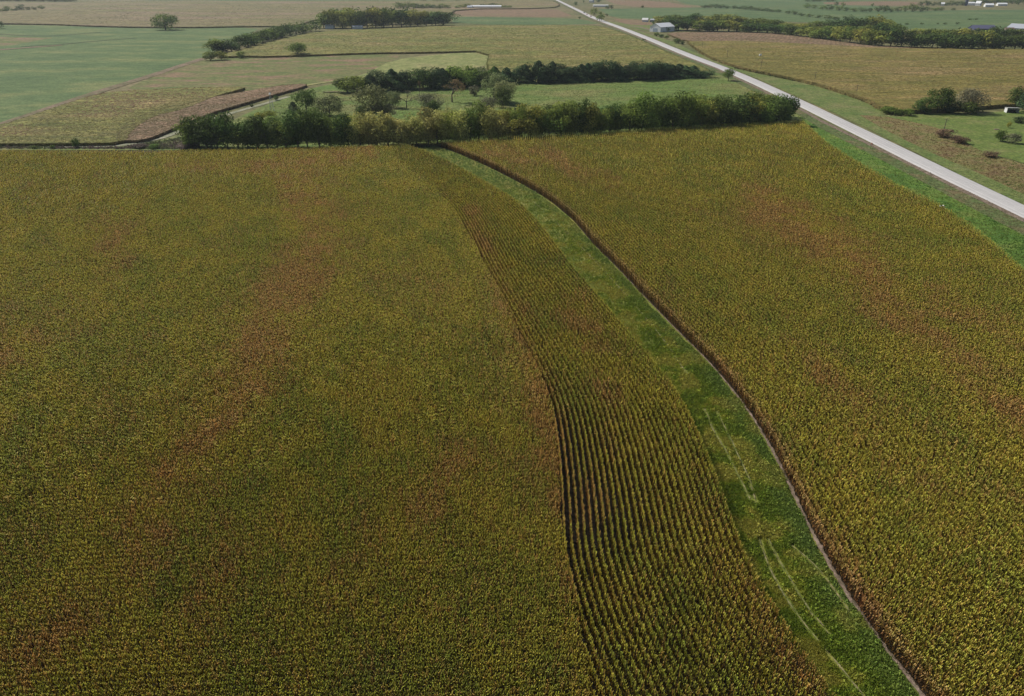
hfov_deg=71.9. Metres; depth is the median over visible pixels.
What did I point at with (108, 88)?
grass strip
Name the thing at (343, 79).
grass strip
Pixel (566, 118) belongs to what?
tree
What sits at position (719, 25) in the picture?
tree
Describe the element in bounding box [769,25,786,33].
tree
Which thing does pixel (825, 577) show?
wheel track
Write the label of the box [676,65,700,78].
cedar tree
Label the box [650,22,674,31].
barn
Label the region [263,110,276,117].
tree
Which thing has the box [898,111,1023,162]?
lawn
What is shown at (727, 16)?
tree
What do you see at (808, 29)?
tree
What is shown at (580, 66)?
cedar tree
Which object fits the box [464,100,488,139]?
tree
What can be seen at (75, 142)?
bush
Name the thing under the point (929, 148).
margin grass
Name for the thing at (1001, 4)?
farm building
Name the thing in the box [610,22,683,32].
barnyard
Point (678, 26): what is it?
tree
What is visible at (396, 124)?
tree
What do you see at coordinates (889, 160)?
road verge
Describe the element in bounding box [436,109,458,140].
tree
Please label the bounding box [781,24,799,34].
tree
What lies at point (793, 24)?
tree
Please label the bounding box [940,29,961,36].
tree
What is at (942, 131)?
bush
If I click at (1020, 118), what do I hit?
cedar bush
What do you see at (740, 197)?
corn field
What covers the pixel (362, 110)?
tree
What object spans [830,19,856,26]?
tree
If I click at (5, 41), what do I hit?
weedy patch
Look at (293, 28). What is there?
tree
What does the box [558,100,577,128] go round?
tree
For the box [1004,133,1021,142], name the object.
bush
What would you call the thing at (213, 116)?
tree
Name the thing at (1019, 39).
tree
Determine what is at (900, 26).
tree
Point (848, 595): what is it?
dirt edge
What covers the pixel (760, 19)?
tree
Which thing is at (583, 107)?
tree
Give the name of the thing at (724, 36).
brown crop
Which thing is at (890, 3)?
tan field
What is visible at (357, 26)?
shed
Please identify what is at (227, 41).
tree
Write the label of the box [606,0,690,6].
pink field
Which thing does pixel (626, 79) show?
cedar tree
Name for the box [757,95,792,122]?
tree
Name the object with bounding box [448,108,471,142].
tree
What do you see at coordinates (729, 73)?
tree
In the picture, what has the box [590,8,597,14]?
tree
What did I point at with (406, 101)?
bare tree
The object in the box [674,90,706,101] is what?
tree
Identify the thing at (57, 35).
field terrace
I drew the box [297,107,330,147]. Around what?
tree
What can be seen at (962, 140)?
bush
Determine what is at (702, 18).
tree
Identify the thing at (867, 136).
wheel path
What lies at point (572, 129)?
tree
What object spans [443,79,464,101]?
red tree
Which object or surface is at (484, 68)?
tree
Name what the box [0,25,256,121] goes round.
soybean field
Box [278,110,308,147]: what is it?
tree
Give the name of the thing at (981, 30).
tree
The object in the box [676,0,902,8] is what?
green field
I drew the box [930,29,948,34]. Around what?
tree
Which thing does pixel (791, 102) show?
tree
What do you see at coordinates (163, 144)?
margin weeds
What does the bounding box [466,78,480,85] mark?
tree
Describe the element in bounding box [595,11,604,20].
tree
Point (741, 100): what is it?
tree
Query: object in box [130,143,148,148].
bush
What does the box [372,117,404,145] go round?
tree
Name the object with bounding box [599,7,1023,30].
soybean field beyond farm
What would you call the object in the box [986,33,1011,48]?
tree
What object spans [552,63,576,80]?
cedar tree
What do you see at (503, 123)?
tree
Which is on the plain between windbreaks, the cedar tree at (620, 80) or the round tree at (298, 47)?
the cedar tree at (620, 80)
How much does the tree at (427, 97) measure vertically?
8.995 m
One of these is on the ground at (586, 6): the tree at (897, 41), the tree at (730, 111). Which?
the tree at (897, 41)
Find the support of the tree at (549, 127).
on the plain between windbreaks
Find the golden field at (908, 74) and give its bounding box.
[686,40,1023,113]
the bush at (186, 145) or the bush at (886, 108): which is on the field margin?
the bush at (186, 145)
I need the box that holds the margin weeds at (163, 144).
[0,136,197,148]
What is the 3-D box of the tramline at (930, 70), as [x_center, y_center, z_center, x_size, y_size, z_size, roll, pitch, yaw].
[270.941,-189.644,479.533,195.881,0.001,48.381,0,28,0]
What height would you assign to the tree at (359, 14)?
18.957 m
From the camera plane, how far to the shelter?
341.59 m
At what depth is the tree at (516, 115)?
282.15 m
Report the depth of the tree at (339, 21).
848.81 m
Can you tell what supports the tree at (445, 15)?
on the ground at (586, 6)
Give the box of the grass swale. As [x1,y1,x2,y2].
[417,146,918,695]
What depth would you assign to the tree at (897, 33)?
635.36 m
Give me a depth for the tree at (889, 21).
775.15 m
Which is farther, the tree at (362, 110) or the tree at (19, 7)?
the tree at (19, 7)
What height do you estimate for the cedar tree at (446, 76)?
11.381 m
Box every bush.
[70,137,79,146]
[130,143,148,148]
[149,144,159,148]
[177,142,196,148]
[197,136,221,148]
[201,51,215,60]
[214,50,228,59]
[236,51,244,57]
[878,106,901,113]
[900,108,914,115]
[935,128,957,137]
[950,135,970,143]
[981,151,1000,156]
[994,130,1007,140]
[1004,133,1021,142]
[1013,116,1023,122]
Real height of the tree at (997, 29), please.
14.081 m
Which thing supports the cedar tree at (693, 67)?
on the plain between windbreaks
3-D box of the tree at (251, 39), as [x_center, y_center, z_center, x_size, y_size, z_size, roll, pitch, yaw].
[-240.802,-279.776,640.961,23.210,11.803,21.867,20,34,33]
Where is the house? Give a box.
[325,24,334,28]
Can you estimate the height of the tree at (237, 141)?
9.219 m
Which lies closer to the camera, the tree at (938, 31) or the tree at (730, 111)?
the tree at (730, 111)
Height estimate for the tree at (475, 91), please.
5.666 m
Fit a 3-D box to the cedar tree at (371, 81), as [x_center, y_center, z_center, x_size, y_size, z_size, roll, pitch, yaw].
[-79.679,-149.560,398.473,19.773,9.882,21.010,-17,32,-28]
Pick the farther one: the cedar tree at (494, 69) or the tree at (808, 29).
the tree at (808, 29)
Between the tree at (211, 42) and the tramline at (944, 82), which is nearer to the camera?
the tramline at (944, 82)
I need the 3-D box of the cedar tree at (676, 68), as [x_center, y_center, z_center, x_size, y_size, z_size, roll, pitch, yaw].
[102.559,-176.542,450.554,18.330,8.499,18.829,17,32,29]
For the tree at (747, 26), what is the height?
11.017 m
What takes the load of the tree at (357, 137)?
on the plain between windbreaks
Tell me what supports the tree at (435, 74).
on the plain between windbreaks
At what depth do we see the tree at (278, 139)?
266.89 m
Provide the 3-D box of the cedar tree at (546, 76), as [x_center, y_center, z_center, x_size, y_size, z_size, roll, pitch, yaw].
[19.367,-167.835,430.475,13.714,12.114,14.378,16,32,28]
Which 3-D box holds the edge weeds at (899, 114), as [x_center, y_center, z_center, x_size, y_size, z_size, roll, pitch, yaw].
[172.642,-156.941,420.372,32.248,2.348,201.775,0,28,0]
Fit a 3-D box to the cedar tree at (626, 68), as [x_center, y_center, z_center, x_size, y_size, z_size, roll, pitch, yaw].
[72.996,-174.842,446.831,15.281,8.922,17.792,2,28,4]
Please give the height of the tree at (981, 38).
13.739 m
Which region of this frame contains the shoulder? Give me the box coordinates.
[562,3,1023,221]
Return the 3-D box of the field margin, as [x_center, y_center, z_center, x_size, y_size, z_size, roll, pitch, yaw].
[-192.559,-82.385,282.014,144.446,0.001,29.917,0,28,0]
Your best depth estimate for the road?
276.04 m
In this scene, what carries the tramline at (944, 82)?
on the golden field at (908, 74)
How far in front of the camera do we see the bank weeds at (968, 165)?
257.96 m
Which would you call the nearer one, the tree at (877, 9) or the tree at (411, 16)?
the tree at (411, 16)
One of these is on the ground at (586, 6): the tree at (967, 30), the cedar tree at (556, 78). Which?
the tree at (967, 30)
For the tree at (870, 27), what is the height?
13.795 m
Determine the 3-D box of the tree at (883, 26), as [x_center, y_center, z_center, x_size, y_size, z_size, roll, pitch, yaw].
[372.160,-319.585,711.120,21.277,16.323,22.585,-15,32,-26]
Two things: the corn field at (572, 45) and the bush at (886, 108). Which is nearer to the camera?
the bush at (886, 108)
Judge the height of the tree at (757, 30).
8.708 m
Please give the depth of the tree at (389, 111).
320.65 m
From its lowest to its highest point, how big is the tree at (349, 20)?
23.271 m
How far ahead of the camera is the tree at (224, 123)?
266.44 m
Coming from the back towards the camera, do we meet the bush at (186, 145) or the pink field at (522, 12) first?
the pink field at (522, 12)
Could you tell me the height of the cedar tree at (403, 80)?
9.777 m
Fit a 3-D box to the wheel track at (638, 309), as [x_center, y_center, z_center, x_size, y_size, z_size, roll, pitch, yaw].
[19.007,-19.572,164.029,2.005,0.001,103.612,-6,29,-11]
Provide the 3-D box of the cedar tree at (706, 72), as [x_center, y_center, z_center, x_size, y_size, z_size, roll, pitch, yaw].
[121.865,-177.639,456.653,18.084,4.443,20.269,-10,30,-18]
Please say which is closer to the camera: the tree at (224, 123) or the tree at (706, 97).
the tree at (224, 123)
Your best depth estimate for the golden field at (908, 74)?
487.46 m
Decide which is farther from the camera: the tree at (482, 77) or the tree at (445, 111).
the tree at (482, 77)
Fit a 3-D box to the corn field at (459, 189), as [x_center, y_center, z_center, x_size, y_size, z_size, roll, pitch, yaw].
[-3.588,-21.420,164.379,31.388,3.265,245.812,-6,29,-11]
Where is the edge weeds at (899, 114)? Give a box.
[734,64,903,115]
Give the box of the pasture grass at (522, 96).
[230,78,763,137]
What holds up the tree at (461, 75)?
on the plain between windbreaks
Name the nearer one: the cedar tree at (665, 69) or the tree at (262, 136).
the tree at (262, 136)
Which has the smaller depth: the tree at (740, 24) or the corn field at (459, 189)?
the corn field at (459, 189)
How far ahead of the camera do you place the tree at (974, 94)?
338.24 m
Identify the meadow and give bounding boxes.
[127,54,399,90]
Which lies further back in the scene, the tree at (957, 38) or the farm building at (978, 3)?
the farm building at (978, 3)
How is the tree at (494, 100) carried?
on the plain between windbreaks
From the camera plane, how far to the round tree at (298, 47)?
569.72 m
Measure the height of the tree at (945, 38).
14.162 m
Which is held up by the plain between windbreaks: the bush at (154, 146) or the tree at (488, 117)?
the tree at (488, 117)
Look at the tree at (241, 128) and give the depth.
266.72 m
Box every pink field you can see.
[453,9,570,16]
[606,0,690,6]
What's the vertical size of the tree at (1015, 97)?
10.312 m
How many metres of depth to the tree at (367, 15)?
854.08 m
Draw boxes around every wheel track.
[543,210,687,372]
[704,409,749,497]
[717,411,756,501]
[759,539,863,695]
[769,539,828,632]
[792,545,848,609]
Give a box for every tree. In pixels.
[14,4,24,9]
[150,13,179,29]
[170,121,199,148]
[179,116,205,147]
[187,114,218,149]
[200,113,224,147]
[202,38,228,52]
[209,39,232,51]
[209,111,238,148]
[216,124,249,147]
[221,41,239,51]
[225,35,250,46]
[235,119,255,147]
[237,33,260,46]
[243,115,264,147]
[247,115,279,148]
[248,32,264,44]
[250,31,272,42]
[254,112,265,117]
[260,29,278,40]
[261,121,283,147]
[262,27,286,38]
[262,115,283,130]
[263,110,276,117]
[269,120,295,148]
[270,24,291,36]
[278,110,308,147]
[281,24,301,34]
[284,42,305,53]
[285,101,301,113]
[288,23,308,33]
[289,88,317,110]
[289,108,318,147]
[293,21,312,32]
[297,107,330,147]
[301,19,321,30]
[311,93,344,115]
[315,13,331,27]
[316,113,341,145]
[322,8,344,24]
[325,120,347,146]
[330,10,349,27]
[331,77,359,92]
[331,111,358,146]
[336,76,368,92]
[341,8,360,27]
[343,119,370,145]
[347,11,366,24]
[349,83,392,116]
[352,111,381,146]
[354,74,387,93]
[354,105,368,115]
[359,10,376,27]
[359,110,393,145]
[360,69,394,89]
[365,7,386,27]
[371,102,397,116]
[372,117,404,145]
[375,7,390,26]
[378,69,411,92]
[385,10,399,26]
[385,119,413,145]
[386,91,400,105]
[391,73,415,91]
[391,122,424,145]
[393,10,410,26]
[396,90,418,107]
[398,70,428,89]
[398,112,425,144]
[400,11,420,25]
[407,9,429,25]
[408,67,436,88]
[410,106,444,144]
[415,92,447,109]
[418,14,436,25]
[418,66,446,88]
[422,112,453,143]
[426,100,440,113]
[428,12,445,25]
[428,68,454,89]
[430,107,455,120]
[435,12,450,24]
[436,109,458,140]
[440,67,472,88]
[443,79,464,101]
[444,65,478,85]
[445,11,461,21]
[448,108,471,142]
[457,111,480,139]
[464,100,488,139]
[465,66,485,82]
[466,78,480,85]
[469,85,479,95]
[475,105,501,139]
[477,70,492,83]
[477,96,498,110]
[481,72,507,98]
[484,66,505,85]
[484,112,510,137]
[493,80,518,100]
[493,86,511,107]
[496,107,516,115]
[496,111,524,138]
[500,67,523,83]
[508,106,529,138]
[511,66,526,82]
[512,64,536,83]
[516,103,547,137]
[521,61,543,81]
[526,60,551,84]
[527,108,548,133]
[535,62,556,82]
[537,108,565,134]
[539,61,564,83]
[541,103,556,122]
[543,101,578,136]
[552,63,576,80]
[553,67,581,83]
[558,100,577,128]
[559,104,585,135]
[563,66,585,82]
[572,64,593,82]
[572,98,595,133]
[580,63,598,82]
[582,101,605,133]
[587,62,607,79]
[589,109,615,132]
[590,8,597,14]
[591,61,616,80]
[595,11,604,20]
[597,59,621,80]
[599,65,627,81]
[599,107,624,132]
[604,102,629,131]
[608,67,633,81]
[617,102,652,129]
[620,65,637,78]
[625,90,659,130]
[626,61,641,78]
[629,63,654,79]
[634,60,658,78]
[643,60,666,78]
[643,102,667,128]
[651,95,675,128]
[652,65,684,79]
[653,16,663,22]
[653,63,673,77]
[656,90,696,129]
[661,16,681,28]
[661,64,687,79]
[662,15,687,20]
[667,63,688,78]
[668,19,689,29]
[671,97,701,127]
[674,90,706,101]
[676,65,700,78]
[676,95,711,127]
[677,18,696,30]
[683,13,703,20]
[685,65,706,78]
[688,70,716,77]
[691,21,711,30]
[694,16,717,24]
[695,99,722,127]
[698,94,721,104]
[699,19,716,30]
[701,97,727,124]
[704,93,741,125]
[706,14,727,21]
[710,20,730,31]
[717,20,738,31]
[719,13,741,22]
[722,68,735,80]
[726,105,749,124]
[727,22,748,31]
[728,16,751,23]
[730,91,759,123]
[735,22,756,31]
[741,96,766,123]
[742,19,760,24]
[744,90,775,103]
[748,18,769,23]
[748,25,765,31]
[752,23,781,32]
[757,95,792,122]
[757,102,779,123]
[761,20,779,28]
[765,93,790,110]
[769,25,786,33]
[777,93,799,121]
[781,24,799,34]
[784,23,803,25]
[792,27,809,35]
[795,27,822,37]
[807,20,825,26]
[808,29,835,38]
[818,29,837,39]
[822,19,832,29]
[822,25,835,31]
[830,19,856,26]
[830,25,850,32]
[831,30,849,41]
[836,30,861,42]
[841,18,865,27]
[842,15,854,20]
[842,26,862,33]
[851,28,873,43]
[855,16,876,27]
[857,24,879,35]
[861,29,884,45]
[867,14,886,27]
[871,30,894,45]
[873,22,890,33]
[874,5,882,11]
[874,19,896,29]
[880,28,904,46]
[888,23,908,29]
[890,28,916,46]
[905,32,924,46]
[908,2,920,11]
[909,28,931,34]
[910,34,933,46]
[912,97,939,112]
[917,28,937,35]
[918,32,944,47]
[927,87,957,112]
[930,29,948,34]
[932,32,954,48]
[938,100,961,112]
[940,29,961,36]
[944,34,969,48]
[951,34,979,48]
[952,88,992,109]
[953,28,977,40]
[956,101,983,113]
[962,28,987,41]
[965,33,988,47]
[975,30,997,48]
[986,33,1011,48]
[987,26,1008,36]
[999,35,1018,48]
[1001,27,1021,37]
[1005,34,1023,48]
[1005,85,1023,102]
[1007,28,1023,35]
[1015,93,1023,109]
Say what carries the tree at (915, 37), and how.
on the ground at (586, 6)
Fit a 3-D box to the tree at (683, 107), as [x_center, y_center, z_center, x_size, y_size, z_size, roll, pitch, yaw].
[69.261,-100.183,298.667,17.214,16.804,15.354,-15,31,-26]
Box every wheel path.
[558,0,1023,209]
[563,2,1023,207]
[580,11,1023,212]
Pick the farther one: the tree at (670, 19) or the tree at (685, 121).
the tree at (670, 19)
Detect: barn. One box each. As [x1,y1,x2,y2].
[472,5,500,6]
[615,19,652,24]
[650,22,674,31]
[1008,23,1023,29]
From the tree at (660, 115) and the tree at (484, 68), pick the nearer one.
the tree at (660, 115)
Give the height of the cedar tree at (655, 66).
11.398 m
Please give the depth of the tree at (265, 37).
676.45 m
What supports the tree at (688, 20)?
on the ground at (586, 6)
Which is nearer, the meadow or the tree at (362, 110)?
the tree at (362, 110)
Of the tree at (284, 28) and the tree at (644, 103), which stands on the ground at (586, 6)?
the tree at (284, 28)
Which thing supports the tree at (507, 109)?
on the plain between windbreaks
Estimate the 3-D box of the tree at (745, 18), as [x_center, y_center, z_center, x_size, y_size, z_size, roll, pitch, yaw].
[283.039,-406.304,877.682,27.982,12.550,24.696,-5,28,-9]
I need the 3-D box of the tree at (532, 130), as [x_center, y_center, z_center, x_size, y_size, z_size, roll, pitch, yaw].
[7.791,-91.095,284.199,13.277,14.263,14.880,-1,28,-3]
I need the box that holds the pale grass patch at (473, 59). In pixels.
[343,52,486,81]
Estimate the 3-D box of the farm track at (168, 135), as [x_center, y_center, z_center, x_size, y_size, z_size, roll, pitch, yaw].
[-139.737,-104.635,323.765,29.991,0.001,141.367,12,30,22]
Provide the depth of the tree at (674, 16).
891.26 m
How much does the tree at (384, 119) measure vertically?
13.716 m
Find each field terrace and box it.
[3,32,98,35]
[21,38,130,46]
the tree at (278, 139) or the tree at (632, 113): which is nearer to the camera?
the tree at (278, 139)
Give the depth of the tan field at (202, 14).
1222.03 m
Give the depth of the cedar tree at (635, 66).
441.50 m
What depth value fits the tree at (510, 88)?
358.60 m
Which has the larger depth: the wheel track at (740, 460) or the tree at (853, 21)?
the tree at (853, 21)
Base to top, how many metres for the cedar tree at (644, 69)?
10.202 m
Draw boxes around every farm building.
[975,1,981,5]
[983,3,993,6]
[996,3,1007,5]
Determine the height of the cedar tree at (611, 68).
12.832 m
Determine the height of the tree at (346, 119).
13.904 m
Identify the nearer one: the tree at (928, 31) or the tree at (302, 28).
the tree at (928, 31)
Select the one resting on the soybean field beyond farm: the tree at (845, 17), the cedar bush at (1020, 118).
the tree at (845, 17)
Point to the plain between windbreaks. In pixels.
(667, 89)
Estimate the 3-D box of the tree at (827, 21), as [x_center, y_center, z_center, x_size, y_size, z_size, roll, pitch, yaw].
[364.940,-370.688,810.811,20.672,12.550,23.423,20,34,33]
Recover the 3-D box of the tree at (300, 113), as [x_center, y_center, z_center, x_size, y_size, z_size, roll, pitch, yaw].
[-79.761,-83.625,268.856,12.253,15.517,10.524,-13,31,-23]
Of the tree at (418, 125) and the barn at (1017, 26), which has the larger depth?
the barn at (1017, 26)
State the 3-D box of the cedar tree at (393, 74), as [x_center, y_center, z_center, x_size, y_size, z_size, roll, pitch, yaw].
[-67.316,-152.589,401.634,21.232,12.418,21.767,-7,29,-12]
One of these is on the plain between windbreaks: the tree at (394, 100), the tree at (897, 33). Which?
the tree at (394, 100)
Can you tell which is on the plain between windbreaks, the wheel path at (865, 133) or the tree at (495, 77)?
the tree at (495, 77)
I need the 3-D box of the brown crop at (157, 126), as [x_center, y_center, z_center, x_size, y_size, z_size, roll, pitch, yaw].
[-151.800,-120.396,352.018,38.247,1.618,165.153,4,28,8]
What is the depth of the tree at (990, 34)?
611.11 m
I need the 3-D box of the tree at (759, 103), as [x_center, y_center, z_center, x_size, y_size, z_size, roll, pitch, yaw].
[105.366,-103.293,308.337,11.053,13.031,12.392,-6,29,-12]
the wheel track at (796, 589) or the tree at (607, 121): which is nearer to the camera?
the wheel track at (796, 589)
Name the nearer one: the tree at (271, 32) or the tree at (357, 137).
the tree at (357, 137)
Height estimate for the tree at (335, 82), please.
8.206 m
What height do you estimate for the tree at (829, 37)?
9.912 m
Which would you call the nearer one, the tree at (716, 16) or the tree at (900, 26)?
the tree at (900, 26)
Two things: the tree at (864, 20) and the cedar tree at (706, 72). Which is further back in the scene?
the tree at (864, 20)
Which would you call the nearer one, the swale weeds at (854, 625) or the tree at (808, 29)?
the swale weeds at (854, 625)
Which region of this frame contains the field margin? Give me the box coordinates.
[1,135,200,149]
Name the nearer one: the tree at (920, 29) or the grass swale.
the grass swale
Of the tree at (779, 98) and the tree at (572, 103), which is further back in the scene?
the tree at (779, 98)
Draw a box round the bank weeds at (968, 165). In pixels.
[860,115,1023,193]
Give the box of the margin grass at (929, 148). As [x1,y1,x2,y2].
[744,70,1023,202]
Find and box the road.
[556,0,1023,217]
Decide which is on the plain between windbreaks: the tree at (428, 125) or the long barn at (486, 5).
the tree at (428, 125)
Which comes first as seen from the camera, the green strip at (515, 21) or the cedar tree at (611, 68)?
the cedar tree at (611, 68)
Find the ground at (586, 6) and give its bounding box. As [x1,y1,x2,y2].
[2,0,1023,267]
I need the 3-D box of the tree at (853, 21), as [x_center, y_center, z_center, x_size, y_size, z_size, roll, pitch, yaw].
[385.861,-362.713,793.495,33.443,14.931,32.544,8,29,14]
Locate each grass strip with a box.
[0,45,59,49]
[0,58,203,123]
[307,68,439,85]
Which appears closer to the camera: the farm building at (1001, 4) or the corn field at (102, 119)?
the corn field at (102, 119)
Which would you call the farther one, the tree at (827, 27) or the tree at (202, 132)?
the tree at (827, 27)
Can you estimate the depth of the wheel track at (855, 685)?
74.41 m
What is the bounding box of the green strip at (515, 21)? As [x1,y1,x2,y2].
[451,17,596,24]
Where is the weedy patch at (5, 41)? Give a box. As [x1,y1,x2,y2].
[0,36,50,45]
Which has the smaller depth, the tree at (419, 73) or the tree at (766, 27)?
the tree at (419, 73)
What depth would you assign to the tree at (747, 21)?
868.16 m
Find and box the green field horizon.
[215,0,373,0]
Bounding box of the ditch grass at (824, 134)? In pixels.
[800,116,1023,268]
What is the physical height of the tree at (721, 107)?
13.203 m
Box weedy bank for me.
[861,115,1023,192]
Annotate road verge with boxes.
[554,0,1023,234]
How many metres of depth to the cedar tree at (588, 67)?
435.50 m
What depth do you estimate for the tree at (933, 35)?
621.75 m
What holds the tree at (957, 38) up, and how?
on the ground at (586, 6)
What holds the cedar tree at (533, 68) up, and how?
on the plain between windbreaks
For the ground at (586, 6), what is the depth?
867.45 m
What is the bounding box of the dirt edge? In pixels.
[587,236,925,695]
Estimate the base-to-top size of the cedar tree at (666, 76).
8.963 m
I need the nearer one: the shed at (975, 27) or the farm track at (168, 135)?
the farm track at (168, 135)
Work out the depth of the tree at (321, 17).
847.20 m
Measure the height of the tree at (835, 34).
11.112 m
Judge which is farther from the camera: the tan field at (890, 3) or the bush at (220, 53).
the tan field at (890, 3)
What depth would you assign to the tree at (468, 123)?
277.11 m
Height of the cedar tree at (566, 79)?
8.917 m
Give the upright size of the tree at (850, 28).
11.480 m
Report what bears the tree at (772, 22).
on the ground at (586, 6)
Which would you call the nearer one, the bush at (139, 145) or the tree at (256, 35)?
the bush at (139, 145)
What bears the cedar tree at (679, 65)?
on the plain between windbreaks
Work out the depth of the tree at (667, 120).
297.24 m
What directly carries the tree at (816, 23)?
on the ground at (586, 6)
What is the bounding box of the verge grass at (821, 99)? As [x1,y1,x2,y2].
[608,21,1023,204]
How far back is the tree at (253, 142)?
267.22 m
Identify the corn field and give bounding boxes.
[0,86,244,146]
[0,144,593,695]
[219,25,711,75]
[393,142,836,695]
[440,119,1023,695]
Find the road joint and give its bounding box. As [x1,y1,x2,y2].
[648,38,1007,203]
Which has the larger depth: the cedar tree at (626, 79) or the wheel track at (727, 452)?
the cedar tree at (626, 79)
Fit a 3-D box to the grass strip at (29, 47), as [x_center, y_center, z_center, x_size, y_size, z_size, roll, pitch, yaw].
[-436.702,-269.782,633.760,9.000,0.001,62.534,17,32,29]
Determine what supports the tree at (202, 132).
on the plain between windbreaks
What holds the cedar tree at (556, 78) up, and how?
on the plain between windbreaks
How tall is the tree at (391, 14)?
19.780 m
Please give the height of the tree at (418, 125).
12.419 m
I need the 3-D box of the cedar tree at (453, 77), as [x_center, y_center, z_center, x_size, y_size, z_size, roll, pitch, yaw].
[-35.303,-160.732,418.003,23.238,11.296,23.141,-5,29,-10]
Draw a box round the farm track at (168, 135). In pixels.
[48,96,288,147]
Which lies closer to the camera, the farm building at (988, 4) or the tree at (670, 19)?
the tree at (670, 19)
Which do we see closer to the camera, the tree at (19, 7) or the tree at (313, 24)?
the tree at (313, 24)
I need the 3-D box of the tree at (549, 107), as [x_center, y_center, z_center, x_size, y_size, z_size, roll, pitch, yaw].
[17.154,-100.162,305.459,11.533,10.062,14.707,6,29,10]
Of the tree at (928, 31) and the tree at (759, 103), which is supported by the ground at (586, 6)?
the tree at (928, 31)
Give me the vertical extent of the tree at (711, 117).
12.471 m
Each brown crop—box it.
[115,83,306,142]
[668,32,997,48]
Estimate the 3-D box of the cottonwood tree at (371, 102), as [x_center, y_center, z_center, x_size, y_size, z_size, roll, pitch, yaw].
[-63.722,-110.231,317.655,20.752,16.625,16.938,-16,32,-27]
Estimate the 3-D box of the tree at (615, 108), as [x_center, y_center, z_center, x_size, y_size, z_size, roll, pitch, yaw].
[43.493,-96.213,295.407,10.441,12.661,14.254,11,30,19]
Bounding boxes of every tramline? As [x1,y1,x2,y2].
[762,65,1017,71]
[853,78,1008,82]
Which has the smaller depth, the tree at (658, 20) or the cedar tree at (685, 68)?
the cedar tree at (685, 68)
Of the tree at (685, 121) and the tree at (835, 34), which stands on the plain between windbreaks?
the tree at (685, 121)
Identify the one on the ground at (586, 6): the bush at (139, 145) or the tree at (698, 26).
the tree at (698, 26)
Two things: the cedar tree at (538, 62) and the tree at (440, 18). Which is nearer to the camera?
the cedar tree at (538, 62)
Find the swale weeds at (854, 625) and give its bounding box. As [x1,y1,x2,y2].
[416,145,918,695]
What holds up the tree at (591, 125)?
on the plain between windbreaks
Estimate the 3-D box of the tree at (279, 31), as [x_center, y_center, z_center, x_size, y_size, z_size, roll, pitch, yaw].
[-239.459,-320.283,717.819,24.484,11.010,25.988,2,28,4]
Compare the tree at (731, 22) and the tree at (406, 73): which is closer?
the tree at (406, 73)
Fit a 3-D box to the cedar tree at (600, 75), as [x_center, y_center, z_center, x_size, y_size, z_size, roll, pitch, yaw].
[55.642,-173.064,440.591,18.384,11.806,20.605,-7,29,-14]
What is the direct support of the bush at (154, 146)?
on the field margin
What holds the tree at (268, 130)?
on the plain between windbreaks
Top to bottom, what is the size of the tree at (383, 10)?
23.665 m
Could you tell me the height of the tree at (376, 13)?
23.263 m
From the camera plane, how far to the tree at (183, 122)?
267.08 m
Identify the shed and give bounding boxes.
[352,25,362,28]
[968,25,994,31]
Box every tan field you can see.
[0,0,559,27]
[823,1,925,5]
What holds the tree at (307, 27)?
on the ground at (586, 6)
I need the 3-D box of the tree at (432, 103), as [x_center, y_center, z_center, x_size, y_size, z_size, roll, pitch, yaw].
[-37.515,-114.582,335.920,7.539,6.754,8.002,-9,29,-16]
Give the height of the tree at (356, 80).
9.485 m
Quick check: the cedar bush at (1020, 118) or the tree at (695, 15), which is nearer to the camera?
the cedar bush at (1020, 118)
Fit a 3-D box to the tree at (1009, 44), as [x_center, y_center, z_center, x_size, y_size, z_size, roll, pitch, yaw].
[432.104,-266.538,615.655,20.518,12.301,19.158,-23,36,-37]
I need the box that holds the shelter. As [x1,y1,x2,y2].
[1004,107,1019,112]
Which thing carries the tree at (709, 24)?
on the ground at (586, 6)
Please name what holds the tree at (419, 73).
on the plain between windbreaks
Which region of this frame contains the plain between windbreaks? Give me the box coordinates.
[195,70,801,149]
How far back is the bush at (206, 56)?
540.29 m
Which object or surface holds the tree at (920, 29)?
on the ground at (586, 6)
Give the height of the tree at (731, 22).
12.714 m
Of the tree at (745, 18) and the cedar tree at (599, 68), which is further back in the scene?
the tree at (745, 18)
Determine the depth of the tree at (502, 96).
350.53 m
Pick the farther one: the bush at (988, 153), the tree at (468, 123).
the tree at (468, 123)
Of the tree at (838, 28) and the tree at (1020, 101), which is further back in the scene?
the tree at (838, 28)
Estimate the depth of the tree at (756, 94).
322.35 m
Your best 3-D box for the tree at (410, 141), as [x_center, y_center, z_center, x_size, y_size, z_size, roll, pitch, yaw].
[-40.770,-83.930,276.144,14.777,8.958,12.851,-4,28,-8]
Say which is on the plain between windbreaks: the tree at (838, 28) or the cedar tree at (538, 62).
the cedar tree at (538, 62)
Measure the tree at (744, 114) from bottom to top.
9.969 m
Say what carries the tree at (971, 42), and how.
on the ground at (586, 6)
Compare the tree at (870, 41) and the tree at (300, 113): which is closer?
the tree at (300, 113)

